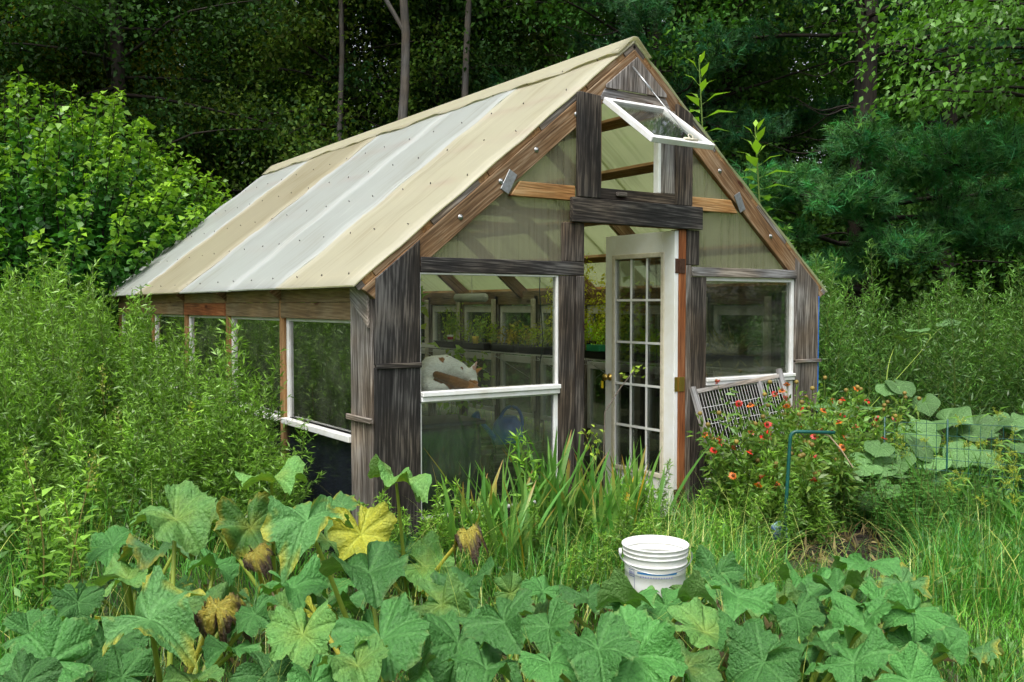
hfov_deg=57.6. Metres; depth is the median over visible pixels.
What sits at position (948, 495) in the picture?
mint plant
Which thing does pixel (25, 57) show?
broadleaf tree
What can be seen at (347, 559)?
weed
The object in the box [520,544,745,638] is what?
squash plant
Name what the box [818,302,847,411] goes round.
bank weed
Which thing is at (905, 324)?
bank weed
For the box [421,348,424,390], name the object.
lower window
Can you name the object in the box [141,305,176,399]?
tall weed
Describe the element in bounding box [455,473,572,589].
iris plant
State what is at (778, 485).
blanket flower
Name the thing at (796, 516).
weed
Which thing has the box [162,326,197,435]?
tall weed
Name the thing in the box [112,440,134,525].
broad weed
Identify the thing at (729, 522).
weed
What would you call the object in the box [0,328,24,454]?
tall weed
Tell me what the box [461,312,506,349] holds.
seedling tray
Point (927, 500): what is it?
mint plant
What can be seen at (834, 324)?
bank weed
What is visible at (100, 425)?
weed
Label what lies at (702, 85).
tall stalk
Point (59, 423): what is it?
weed
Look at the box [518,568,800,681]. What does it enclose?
squash plant
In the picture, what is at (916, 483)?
mint plant
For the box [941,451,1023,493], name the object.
mint plant
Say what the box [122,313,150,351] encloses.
window
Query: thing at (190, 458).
tall weed
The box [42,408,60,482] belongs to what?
weed
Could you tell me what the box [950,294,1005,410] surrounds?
bank weed
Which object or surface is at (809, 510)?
weed
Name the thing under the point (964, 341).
bank weed
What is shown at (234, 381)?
tall weed
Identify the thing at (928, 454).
vine
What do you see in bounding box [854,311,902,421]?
bank weed
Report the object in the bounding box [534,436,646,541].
iris plant
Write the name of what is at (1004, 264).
woodland shrub
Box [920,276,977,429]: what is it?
bank weed
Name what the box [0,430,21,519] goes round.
weed
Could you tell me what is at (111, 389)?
broad weed
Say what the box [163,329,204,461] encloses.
tall weed
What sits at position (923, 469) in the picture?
sedge plant
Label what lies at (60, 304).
tall weed
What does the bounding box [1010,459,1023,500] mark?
mint plant
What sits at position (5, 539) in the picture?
weed
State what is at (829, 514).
weed
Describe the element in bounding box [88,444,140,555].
weed
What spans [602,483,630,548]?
weed
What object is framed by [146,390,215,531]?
tall weed
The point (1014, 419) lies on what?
vine
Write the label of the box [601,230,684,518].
door
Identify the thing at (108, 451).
weed
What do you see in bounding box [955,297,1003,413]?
bank weed
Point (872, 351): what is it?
bank weed
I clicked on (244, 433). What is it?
tall weed
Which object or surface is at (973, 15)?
dogwood tree
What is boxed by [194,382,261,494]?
tall weed
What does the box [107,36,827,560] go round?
greenhouse
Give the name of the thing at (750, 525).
weed
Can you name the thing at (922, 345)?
bank weed
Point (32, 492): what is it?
weed
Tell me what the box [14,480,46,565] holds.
weed
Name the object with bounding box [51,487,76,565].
weed
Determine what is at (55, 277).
tall weed
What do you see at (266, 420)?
tall weed
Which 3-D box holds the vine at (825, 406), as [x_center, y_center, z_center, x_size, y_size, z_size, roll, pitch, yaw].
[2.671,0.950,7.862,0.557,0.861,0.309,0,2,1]
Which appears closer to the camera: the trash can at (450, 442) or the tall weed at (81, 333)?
the trash can at (450, 442)
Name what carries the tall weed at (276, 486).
on the ground at (488, 416)
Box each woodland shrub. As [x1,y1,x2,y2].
[770,175,966,361]
[796,202,1019,392]
[891,184,1023,375]
[966,215,1023,375]
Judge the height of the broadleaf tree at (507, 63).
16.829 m
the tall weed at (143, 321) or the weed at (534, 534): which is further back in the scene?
the tall weed at (143, 321)
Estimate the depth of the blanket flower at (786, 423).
6.79 m
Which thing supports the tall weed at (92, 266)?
on the ground at (488, 416)
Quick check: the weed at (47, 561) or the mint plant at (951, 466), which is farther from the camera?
the mint plant at (951, 466)
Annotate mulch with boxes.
[687,519,943,598]
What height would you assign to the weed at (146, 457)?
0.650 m
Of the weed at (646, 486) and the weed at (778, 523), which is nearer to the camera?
the weed at (778, 523)
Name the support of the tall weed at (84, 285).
on the ground at (488, 416)
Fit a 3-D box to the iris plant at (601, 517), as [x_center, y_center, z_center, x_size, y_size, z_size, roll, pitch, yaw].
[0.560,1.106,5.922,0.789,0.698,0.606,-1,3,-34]
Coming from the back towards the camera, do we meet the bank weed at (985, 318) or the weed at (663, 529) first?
the bank weed at (985, 318)
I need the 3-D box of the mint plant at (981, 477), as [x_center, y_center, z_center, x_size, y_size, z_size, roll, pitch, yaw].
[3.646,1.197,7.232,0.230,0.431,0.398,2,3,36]
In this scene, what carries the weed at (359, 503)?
on the ground at (488, 416)
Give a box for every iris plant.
[422,468,514,574]
[426,437,568,562]
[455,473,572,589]
[475,422,601,568]
[498,429,607,560]
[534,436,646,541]
[542,454,652,556]
[585,437,710,535]
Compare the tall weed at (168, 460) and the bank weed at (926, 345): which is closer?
the tall weed at (168, 460)
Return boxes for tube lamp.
[454,293,487,301]
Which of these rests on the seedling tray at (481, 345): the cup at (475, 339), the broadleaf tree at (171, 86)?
the cup at (475, 339)
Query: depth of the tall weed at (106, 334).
8.17 m
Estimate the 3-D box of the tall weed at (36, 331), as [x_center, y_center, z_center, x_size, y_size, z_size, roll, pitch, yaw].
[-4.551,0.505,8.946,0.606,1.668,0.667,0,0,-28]
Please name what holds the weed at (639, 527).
on the ground at (488, 416)
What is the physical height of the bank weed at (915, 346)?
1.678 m
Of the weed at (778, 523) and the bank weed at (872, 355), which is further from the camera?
the bank weed at (872, 355)
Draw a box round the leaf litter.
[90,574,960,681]
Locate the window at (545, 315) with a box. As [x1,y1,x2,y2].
[540,305,552,344]
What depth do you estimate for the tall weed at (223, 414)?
5.98 m
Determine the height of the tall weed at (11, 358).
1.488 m
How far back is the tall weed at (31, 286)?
10.00 m
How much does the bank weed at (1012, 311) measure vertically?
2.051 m
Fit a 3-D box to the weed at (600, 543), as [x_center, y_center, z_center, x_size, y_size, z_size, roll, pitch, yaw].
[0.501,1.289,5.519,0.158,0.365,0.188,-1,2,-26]
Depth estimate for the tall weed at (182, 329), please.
7.67 m
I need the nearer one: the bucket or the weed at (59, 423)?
the bucket
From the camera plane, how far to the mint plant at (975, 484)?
6.52 m
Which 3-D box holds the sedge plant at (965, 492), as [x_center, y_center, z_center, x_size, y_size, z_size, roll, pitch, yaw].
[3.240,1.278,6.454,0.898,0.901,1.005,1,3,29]
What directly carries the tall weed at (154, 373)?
on the ground at (488, 416)
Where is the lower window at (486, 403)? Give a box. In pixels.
[464,352,493,410]
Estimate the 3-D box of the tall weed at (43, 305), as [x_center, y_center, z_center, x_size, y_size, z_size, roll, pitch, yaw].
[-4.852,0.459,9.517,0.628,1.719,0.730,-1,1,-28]
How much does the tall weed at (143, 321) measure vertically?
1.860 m
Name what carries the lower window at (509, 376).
in the greenhouse
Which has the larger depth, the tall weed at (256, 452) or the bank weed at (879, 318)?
the bank weed at (879, 318)
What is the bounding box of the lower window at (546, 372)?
[540,358,552,420]
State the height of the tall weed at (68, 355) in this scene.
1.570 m
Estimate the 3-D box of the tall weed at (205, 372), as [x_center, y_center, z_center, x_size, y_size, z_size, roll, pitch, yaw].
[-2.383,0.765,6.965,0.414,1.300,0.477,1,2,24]
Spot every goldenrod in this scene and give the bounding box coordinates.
[505,426,573,545]
[739,447,778,535]
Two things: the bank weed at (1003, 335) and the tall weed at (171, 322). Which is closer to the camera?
the tall weed at (171, 322)
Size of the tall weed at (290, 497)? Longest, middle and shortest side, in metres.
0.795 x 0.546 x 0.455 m
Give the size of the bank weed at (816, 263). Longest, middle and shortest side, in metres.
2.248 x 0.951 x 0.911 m
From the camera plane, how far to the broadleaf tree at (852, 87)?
32.76 m
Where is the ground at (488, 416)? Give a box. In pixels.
[0,368,1023,681]
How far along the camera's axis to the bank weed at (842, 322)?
8.82 m
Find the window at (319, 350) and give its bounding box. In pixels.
[286,318,350,433]
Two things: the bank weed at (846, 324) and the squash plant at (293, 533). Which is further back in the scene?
the bank weed at (846, 324)
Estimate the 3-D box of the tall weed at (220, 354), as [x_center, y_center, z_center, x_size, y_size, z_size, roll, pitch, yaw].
[-2.009,0.640,6.383,0.711,1.596,0.665,1,5,40]
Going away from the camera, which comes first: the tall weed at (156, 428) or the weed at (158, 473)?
the tall weed at (156, 428)
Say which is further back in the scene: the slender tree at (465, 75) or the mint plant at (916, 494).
the slender tree at (465, 75)
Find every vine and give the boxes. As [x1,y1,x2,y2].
[798,402,861,429]
[844,440,915,524]
[860,319,961,426]
[887,406,1023,454]
[904,435,1023,486]
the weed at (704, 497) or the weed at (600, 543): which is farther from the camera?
the weed at (704, 497)
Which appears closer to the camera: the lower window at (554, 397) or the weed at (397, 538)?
the weed at (397, 538)
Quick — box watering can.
[471,405,523,446]
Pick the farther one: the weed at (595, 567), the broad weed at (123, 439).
the broad weed at (123, 439)
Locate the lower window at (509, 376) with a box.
[500,354,533,417]
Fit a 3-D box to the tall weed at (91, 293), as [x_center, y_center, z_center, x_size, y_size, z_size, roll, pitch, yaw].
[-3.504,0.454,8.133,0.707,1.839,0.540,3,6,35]
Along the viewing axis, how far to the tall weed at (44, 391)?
6.77 m
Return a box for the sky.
[168,2,1011,163]
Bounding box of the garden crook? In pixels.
[781,430,834,563]
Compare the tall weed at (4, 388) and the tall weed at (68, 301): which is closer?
the tall weed at (4, 388)
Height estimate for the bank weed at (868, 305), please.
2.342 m
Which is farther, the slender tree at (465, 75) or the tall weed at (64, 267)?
the slender tree at (465, 75)
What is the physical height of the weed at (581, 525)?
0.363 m
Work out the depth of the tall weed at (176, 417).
6.22 m
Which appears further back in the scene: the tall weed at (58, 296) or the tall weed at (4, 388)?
the tall weed at (58, 296)
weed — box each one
[0,265,18,311]
[0,271,32,427]
[0,280,32,381]
[0,290,32,431]
[0,291,22,428]
[0,295,18,369]
[0,296,32,416]
[0,299,27,422]
[0,310,31,428]
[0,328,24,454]
[0,329,74,459]
[0,332,38,487]
[0,337,21,433]
[0,346,46,493]
[0,348,74,507]
[0,354,36,505]
[0,367,44,483]
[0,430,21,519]
[0,437,8,484]
[0,442,14,505]
[0,455,35,583]
[0,459,21,561]
[0,472,27,557]
[0,476,13,563]
[0,491,17,560]
[0,508,20,587]
[1,338,75,484]
[2,261,54,412]
[3,266,37,422]
[3,353,60,475]
[4,308,30,384]
[5,437,39,510]
[6,286,85,433]
[6,446,35,543]
[6,493,42,594]
[9,487,36,567]
[10,473,40,552]
[12,449,68,612]
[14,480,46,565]
[15,262,49,432]
[16,300,95,468]
[16,428,62,530]
[16,495,63,609]
[17,254,53,351]
[17,277,62,349]
[18,270,99,455]
[18,292,43,365]
[19,291,51,382]
[20,365,59,466]
[21,323,109,482]
[21,357,71,505]
[22,307,50,434]
[23,522,57,609]
[24,324,89,499]
[25,264,66,396]
[25,318,82,439]
[28,485,49,539]
[29,455,65,562]
[33,447,57,512]
[33,450,105,620]
[34,326,108,491]
[35,304,54,370]
[36,259,68,332]
[36,277,64,362]
[38,264,71,357]
[39,255,64,334]
[42,290,69,348]
[42,302,87,395]
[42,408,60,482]
[43,318,106,501]
[44,246,73,337]
[45,379,116,544]
[45,471,84,580]
[45,496,86,583]
[48,400,83,516]
[49,274,115,418]
[50,259,122,383]
[50,493,89,589]
[51,411,109,527]
[51,421,83,516]
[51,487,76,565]
[52,470,90,559]
[52,491,107,616]
[52,518,99,615]
[54,425,87,521]
[56,309,113,451]
[60,274,104,395]
[60,283,108,400]
[60,290,124,452]
[61,271,126,418]
[65,313,125,446]
[65,425,119,537]
[65,533,96,585]
[66,297,137,449]
[66,356,106,482]
[67,368,90,484]
[79,392,152,522]
[80,288,140,436]
[80,388,166,527]
[82,288,128,453]
[85,317,129,415]
[88,416,119,506]
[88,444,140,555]
[89,430,116,501]
[91,363,113,437]
[91,382,113,450]
[92,418,118,522]
[93,434,111,491]
[99,416,132,511]
[100,286,128,411]
[100,325,163,471]
[102,338,124,439]
[103,347,122,414]
[103,348,154,468]
[104,369,120,423]
[104,429,128,496]
[106,319,123,384]
[107,302,161,468]
[108,406,132,509]
[109,297,151,450]
[110,290,138,403]
[112,284,180,458]
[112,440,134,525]
[114,308,137,385]
[114,312,160,403]
[114,343,170,488]
[117,419,157,540]
[119,304,166,427]
[120,325,171,457]
[121,293,171,427]
[121,480,148,556]
[122,443,148,535]
[125,403,191,511]
[129,328,179,440]
[130,458,152,537]
[135,410,186,554]
[137,333,186,449]
[138,338,177,442]
[139,469,170,548]
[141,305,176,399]
[142,359,212,494]
[143,348,179,426]
[143,448,160,491]
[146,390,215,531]
[146,424,213,560]
[147,422,194,501]
[148,411,202,502]
[148,437,190,511]
[151,449,165,495]
[152,375,179,479]
[153,322,203,432]
[156,334,204,449]
[159,319,197,409]
[159,322,213,441]
[159,349,174,420]
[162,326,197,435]
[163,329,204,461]
[163,429,209,506]
[164,410,214,493]
[165,400,200,484]
[166,361,208,464]
[166,417,220,525]
[172,319,254,544]
[174,359,216,475]
[176,350,207,439]
[176,378,244,542]
[181,377,235,539]
[183,351,228,460]
[184,373,208,440]
[192,458,213,547]
[193,443,211,545]
[194,377,234,539]
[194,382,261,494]
[195,371,246,491]
[196,317,286,486]
[196,380,239,554]
[197,347,232,410]
[199,355,264,555]
[201,417,239,552]
[202,398,274,513]
[204,383,231,446]
[209,409,272,500]
[211,339,257,501]
[213,380,268,494]
[214,357,258,470]
[217,406,277,559]
[221,418,273,504]
[223,449,273,574]
[227,346,295,504]
[228,369,272,478]
[228,382,299,506]
[233,379,305,498]
[236,432,296,564]
[237,425,301,516]
[242,453,313,568]
[243,422,295,573]
[260,432,300,496]
[261,433,305,504]
[267,416,325,573]
[273,453,310,577]
[332,553,354,577]
[355,497,368,514]
[358,490,386,526]
[383,494,411,582]
[389,507,408,587]
[392,514,411,592]
[412,514,432,541]
[415,509,441,546]
[422,477,452,535]
[433,494,459,564]
[435,512,449,553]
[448,477,480,530]
[452,502,460,528]
[458,499,477,527]
[465,510,487,585]
[478,500,512,575]
[479,522,504,581]
[492,501,508,551]
[525,501,552,571]
[560,543,587,605]
[575,509,588,549]
[575,545,611,607]
[578,508,606,557]
[584,531,607,581]
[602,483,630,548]
[602,500,633,578]
[612,496,636,541]
[620,521,647,564]
[635,485,660,534]
[638,477,653,532]
[642,512,662,534]
[654,458,672,521]
[655,498,689,554]
[692,488,712,537]
[707,514,737,562]
[711,510,739,550]
[716,471,746,535]
[716,493,737,534]
[717,498,742,538]
[739,497,753,545]
[744,490,768,552]
[744,493,770,539]
[745,495,773,564]
[748,478,774,536]
[768,497,793,563]
[771,488,795,547]
[777,223,843,399]
[779,475,816,548]
[797,496,821,543]
[799,480,822,543]
[809,252,852,412]
[811,268,847,402]
[812,261,870,401]
[813,262,877,424]
[814,491,847,548]
[818,251,872,430]
[818,265,844,387]
[818,274,879,425]
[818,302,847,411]
[821,271,873,399]
[827,293,874,404]
[828,282,879,391]
[830,290,867,380]
[835,294,889,440]
[837,294,898,434]
[840,239,923,426]
[841,283,901,439]
[843,295,862,423]
[847,298,899,413]
[851,304,879,405]
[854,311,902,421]
[863,290,965,429]
[867,304,888,401]
[870,280,975,420]
[870,309,911,428]
[871,303,912,380]
[874,303,930,416]
[878,317,905,413]
[879,298,940,424]
[881,299,919,413]
[886,317,927,419]
[889,324,907,403]
[893,302,944,417]
[895,292,956,419]
[896,292,942,383]
[897,307,945,392]
[899,280,980,439]
[906,307,940,412]
[909,267,1002,440]
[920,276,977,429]
[922,280,1000,415]
[925,278,1023,414]
[927,269,1022,416]
[936,300,974,431]
[938,302,1003,425]
[942,309,999,414]
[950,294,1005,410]
[952,281,1021,414]
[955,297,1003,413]
[957,303,1004,409]
[966,290,1005,408]
[970,294,1023,456]
[975,305,1023,449]
[981,259,1023,414]
[983,293,1017,413]
[986,291,1023,413]
[987,271,1023,458]
[987,293,1015,396]
[992,294,1023,438]
[1010,332,1023,412]
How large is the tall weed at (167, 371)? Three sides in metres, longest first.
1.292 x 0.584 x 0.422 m
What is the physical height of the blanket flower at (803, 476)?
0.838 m
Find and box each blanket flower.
[686,402,766,531]
[698,379,779,522]
[723,444,831,547]
[747,392,814,499]
[750,435,833,541]
[760,380,850,474]
[778,376,866,481]
[793,420,871,530]
[826,387,897,486]
[853,391,926,483]
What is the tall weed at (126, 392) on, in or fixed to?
on the ground at (488, 416)
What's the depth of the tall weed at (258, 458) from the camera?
5.78 m
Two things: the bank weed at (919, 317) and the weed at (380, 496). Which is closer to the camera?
the weed at (380, 496)
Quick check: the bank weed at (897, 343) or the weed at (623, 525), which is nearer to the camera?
the weed at (623, 525)
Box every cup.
[447,314,459,341]
[470,317,487,343]
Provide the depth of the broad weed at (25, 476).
6.01 m
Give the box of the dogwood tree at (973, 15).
[775,0,1023,129]
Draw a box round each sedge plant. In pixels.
[882,411,972,527]
[895,406,1019,518]
[915,463,1023,547]
[947,459,1023,538]
[957,425,1023,506]
[966,450,1023,512]
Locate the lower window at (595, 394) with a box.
[587,361,604,429]
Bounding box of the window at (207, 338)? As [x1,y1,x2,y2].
[189,315,226,396]
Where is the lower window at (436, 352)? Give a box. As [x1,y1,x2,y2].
[433,349,455,404]
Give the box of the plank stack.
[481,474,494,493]
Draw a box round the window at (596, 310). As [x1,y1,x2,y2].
[587,305,605,344]
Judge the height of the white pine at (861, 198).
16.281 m
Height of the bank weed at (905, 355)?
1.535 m
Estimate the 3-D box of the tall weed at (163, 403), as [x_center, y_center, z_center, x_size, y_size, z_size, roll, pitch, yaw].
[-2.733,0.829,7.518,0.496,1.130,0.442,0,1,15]
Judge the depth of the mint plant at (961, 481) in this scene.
6.97 m
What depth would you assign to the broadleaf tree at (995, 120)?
28.92 m
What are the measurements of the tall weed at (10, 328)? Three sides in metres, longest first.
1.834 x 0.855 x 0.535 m
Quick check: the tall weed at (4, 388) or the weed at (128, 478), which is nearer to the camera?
the weed at (128, 478)
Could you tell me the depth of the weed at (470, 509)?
5.80 m
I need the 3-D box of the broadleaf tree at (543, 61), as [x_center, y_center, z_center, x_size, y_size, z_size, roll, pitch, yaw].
[-1.585,-5.773,26.473,8.619,13.856,8.786,1,2,23]
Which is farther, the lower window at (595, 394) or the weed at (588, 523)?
the lower window at (595, 394)
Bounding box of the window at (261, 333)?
[231,316,279,413]
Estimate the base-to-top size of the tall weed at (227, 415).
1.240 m
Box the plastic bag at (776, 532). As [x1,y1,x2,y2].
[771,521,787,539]
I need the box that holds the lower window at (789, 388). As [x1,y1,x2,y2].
[705,380,792,479]
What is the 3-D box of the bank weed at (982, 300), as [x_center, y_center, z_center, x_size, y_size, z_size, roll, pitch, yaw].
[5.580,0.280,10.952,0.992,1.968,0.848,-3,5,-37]
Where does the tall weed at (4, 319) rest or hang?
on the ground at (488, 416)
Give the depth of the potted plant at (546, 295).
9.88 m
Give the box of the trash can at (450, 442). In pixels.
[422,414,485,514]
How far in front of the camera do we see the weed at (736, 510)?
6.32 m
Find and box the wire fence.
[883,417,1023,511]
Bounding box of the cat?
[421,355,481,390]
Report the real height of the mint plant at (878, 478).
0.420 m
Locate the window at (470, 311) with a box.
[464,305,490,341]
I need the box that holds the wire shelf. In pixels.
[421,343,604,376]
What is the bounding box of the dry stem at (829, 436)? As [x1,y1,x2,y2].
[823,434,852,467]
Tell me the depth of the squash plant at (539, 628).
4.03 m
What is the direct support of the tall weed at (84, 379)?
on the ground at (488, 416)
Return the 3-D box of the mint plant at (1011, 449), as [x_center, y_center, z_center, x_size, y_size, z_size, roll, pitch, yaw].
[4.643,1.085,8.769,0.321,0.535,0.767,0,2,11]
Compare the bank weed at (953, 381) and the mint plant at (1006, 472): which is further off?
the bank weed at (953, 381)
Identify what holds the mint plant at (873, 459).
on the ground at (488, 416)
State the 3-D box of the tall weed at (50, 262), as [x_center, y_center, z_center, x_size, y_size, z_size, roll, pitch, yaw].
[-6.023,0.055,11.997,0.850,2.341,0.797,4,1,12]
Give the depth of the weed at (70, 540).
5.08 m
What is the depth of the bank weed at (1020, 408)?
9.08 m
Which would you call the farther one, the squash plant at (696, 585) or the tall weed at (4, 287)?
the tall weed at (4, 287)
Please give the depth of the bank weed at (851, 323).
12.86 m
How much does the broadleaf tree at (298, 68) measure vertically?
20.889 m
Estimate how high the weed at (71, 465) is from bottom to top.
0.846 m
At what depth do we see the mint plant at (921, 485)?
6.52 m
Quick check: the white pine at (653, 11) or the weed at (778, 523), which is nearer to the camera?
the weed at (778, 523)
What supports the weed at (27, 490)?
on the ground at (488, 416)
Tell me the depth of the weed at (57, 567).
5.22 m
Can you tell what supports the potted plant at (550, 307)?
on the wire shelf
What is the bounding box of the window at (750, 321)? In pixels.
[706,277,793,377]
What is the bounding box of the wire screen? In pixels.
[689,368,801,474]
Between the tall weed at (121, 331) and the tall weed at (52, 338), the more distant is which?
the tall weed at (121, 331)
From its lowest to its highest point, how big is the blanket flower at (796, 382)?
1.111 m
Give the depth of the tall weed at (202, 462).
6.37 m
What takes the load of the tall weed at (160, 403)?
on the ground at (488, 416)
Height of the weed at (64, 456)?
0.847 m
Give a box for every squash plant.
[0,480,278,681]
[0,582,148,681]
[65,525,199,650]
[208,456,365,638]
[228,540,535,681]
[259,494,476,680]
[327,454,538,608]
[430,555,577,681]
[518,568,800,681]
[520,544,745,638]
[703,572,975,681]
[747,553,1004,674]
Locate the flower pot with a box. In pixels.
[481,448,492,474]
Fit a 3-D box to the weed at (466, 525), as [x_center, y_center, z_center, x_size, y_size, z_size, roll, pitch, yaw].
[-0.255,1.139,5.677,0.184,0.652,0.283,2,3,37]
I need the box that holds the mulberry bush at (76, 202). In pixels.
[0,64,231,352]
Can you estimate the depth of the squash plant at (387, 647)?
3.33 m
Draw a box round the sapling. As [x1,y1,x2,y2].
[578,365,645,495]
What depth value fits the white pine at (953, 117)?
18.39 m
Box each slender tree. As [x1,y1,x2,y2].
[290,0,409,119]
[295,0,344,140]
[441,0,530,97]
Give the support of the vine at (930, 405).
on the ground at (488, 416)
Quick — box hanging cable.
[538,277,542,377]
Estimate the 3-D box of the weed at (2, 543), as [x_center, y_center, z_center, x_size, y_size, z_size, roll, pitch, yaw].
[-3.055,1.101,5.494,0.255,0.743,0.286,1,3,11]
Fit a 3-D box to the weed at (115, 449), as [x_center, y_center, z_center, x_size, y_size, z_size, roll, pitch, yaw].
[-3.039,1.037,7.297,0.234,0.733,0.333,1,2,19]
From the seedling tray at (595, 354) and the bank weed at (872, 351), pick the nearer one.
the seedling tray at (595, 354)
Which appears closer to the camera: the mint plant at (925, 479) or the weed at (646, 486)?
the weed at (646, 486)
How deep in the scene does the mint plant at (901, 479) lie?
7.09 m
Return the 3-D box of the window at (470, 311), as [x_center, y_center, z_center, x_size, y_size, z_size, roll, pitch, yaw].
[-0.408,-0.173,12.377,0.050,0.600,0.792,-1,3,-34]
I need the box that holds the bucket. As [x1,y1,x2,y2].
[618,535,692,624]
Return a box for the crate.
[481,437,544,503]
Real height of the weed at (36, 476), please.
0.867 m
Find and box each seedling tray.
[434,303,481,347]
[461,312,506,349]
[487,320,541,351]
[510,318,552,354]
[548,312,603,354]
[584,293,605,358]
[584,319,605,351]
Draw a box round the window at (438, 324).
[433,305,455,341]
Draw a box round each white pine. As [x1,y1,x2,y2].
[486,0,814,214]
[581,0,883,168]
[590,0,1023,403]
[763,0,1023,371]
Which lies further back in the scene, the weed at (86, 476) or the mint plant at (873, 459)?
the mint plant at (873, 459)
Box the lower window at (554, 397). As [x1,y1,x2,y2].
[421,394,557,519]
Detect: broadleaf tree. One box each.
[0,0,177,209]
[0,0,251,204]
[0,0,362,234]
[0,1,235,195]
[10,0,212,158]
[32,0,414,231]
[135,0,330,204]
[143,0,510,202]
[151,20,275,189]
[158,0,428,179]
[194,0,602,183]
[273,0,612,348]
[318,3,563,351]
[353,0,602,354]
[441,0,927,307]
[476,0,665,79]
[519,5,644,72]
[559,0,882,215]
[665,0,984,282]
[668,7,816,163]
[747,0,1023,307]
[761,12,938,211]
[802,4,1023,309]
[807,12,913,188]
[913,18,1019,271]
[914,26,1023,288]
[959,51,1023,293]
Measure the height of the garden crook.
0.930 m
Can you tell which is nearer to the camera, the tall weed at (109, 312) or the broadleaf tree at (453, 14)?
the tall weed at (109, 312)
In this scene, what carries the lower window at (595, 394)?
in the greenhouse
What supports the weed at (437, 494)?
on the ground at (488, 416)
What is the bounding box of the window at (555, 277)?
[420,272,557,385]
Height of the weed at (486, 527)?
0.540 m
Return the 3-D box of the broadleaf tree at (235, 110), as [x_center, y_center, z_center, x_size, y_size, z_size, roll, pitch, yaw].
[-10.490,-7.483,33.793,8.499,15.943,8.620,0,2,-1]
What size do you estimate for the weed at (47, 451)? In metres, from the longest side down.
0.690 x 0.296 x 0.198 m
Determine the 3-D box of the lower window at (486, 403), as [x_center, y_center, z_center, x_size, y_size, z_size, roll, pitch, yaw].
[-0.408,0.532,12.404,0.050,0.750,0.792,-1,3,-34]
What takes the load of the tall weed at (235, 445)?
on the ground at (488, 416)
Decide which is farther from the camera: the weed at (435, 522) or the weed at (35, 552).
the weed at (435, 522)
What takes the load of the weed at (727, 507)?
on the ground at (488, 416)
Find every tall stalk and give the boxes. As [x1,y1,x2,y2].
[685,51,731,141]
[735,119,795,231]
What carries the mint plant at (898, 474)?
on the ground at (488, 416)
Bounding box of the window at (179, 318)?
[155,314,184,386]
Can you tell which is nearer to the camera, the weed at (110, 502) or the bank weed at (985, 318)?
the weed at (110, 502)
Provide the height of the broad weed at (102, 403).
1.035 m
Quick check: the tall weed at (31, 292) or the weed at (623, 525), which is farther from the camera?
the tall weed at (31, 292)
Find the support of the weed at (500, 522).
on the ground at (488, 416)
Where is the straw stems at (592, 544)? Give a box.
[9,455,1010,679]
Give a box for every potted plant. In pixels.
[421,280,439,348]
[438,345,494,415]
[541,264,595,342]
[544,275,567,341]
[566,253,605,343]
[594,275,605,331]
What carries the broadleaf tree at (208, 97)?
on the ground at (488, 416)
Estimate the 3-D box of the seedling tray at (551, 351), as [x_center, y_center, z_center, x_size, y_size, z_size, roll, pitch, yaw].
[0.736,-0.082,10.023,0.539,0.481,0.590,-1,3,-34]
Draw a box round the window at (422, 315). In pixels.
[421,305,424,342]
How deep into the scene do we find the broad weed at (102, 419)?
7.11 m
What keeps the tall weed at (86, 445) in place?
on the ground at (488, 416)
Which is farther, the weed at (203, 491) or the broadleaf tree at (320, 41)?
the broadleaf tree at (320, 41)
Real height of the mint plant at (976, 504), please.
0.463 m
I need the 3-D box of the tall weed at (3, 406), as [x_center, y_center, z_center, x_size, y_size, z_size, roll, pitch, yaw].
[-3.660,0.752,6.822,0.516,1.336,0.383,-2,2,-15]
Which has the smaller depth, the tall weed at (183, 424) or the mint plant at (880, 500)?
the tall weed at (183, 424)
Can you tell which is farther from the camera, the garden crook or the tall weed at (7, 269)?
the tall weed at (7, 269)
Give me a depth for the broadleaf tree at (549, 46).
20.98 m
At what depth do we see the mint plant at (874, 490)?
7.06 m
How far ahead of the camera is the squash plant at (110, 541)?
4.45 m
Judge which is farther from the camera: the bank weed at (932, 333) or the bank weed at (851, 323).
the bank weed at (851, 323)
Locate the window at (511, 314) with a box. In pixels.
[500,305,530,343]
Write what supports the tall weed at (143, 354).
on the ground at (488, 416)
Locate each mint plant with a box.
[820,471,867,534]
[820,485,855,530]
[844,454,897,521]
[847,472,927,541]
[848,475,917,528]
[853,468,916,521]
[863,480,945,531]
[864,476,899,521]
[878,473,981,545]
[878,488,909,530]
[879,469,930,510]
[880,505,973,561]
[881,478,953,544]
[882,481,929,522]
[888,461,922,517]
[889,457,942,494]
[898,467,935,518]
[901,478,931,521]
[903,477,956,534]
[907,497,953,546]
[908,467,940,502]
[908,478,956,538]
[926,484,1007,541]
[928,503,981,550]
[933,450,977,487]
[933,451,982,482]
[934,485,956,516]
[939,478,958,509]
[940,473,970,515]
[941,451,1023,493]
[941,471,1021,512]
[944,452,1000,491]
[955,476,1023,518]
[958,467,1013,494]
[963,469,1005,536]
[966,468,991,492]
[981,440,1007,479]
[985,436,1023,487]
[988,433,1022,490]
[994,460,1023,492]
[1001,453,1023,487]
[1002,441,1023,474]
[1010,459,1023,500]
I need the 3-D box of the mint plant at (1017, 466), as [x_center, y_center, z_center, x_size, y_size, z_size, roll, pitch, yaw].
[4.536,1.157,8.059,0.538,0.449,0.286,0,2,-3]

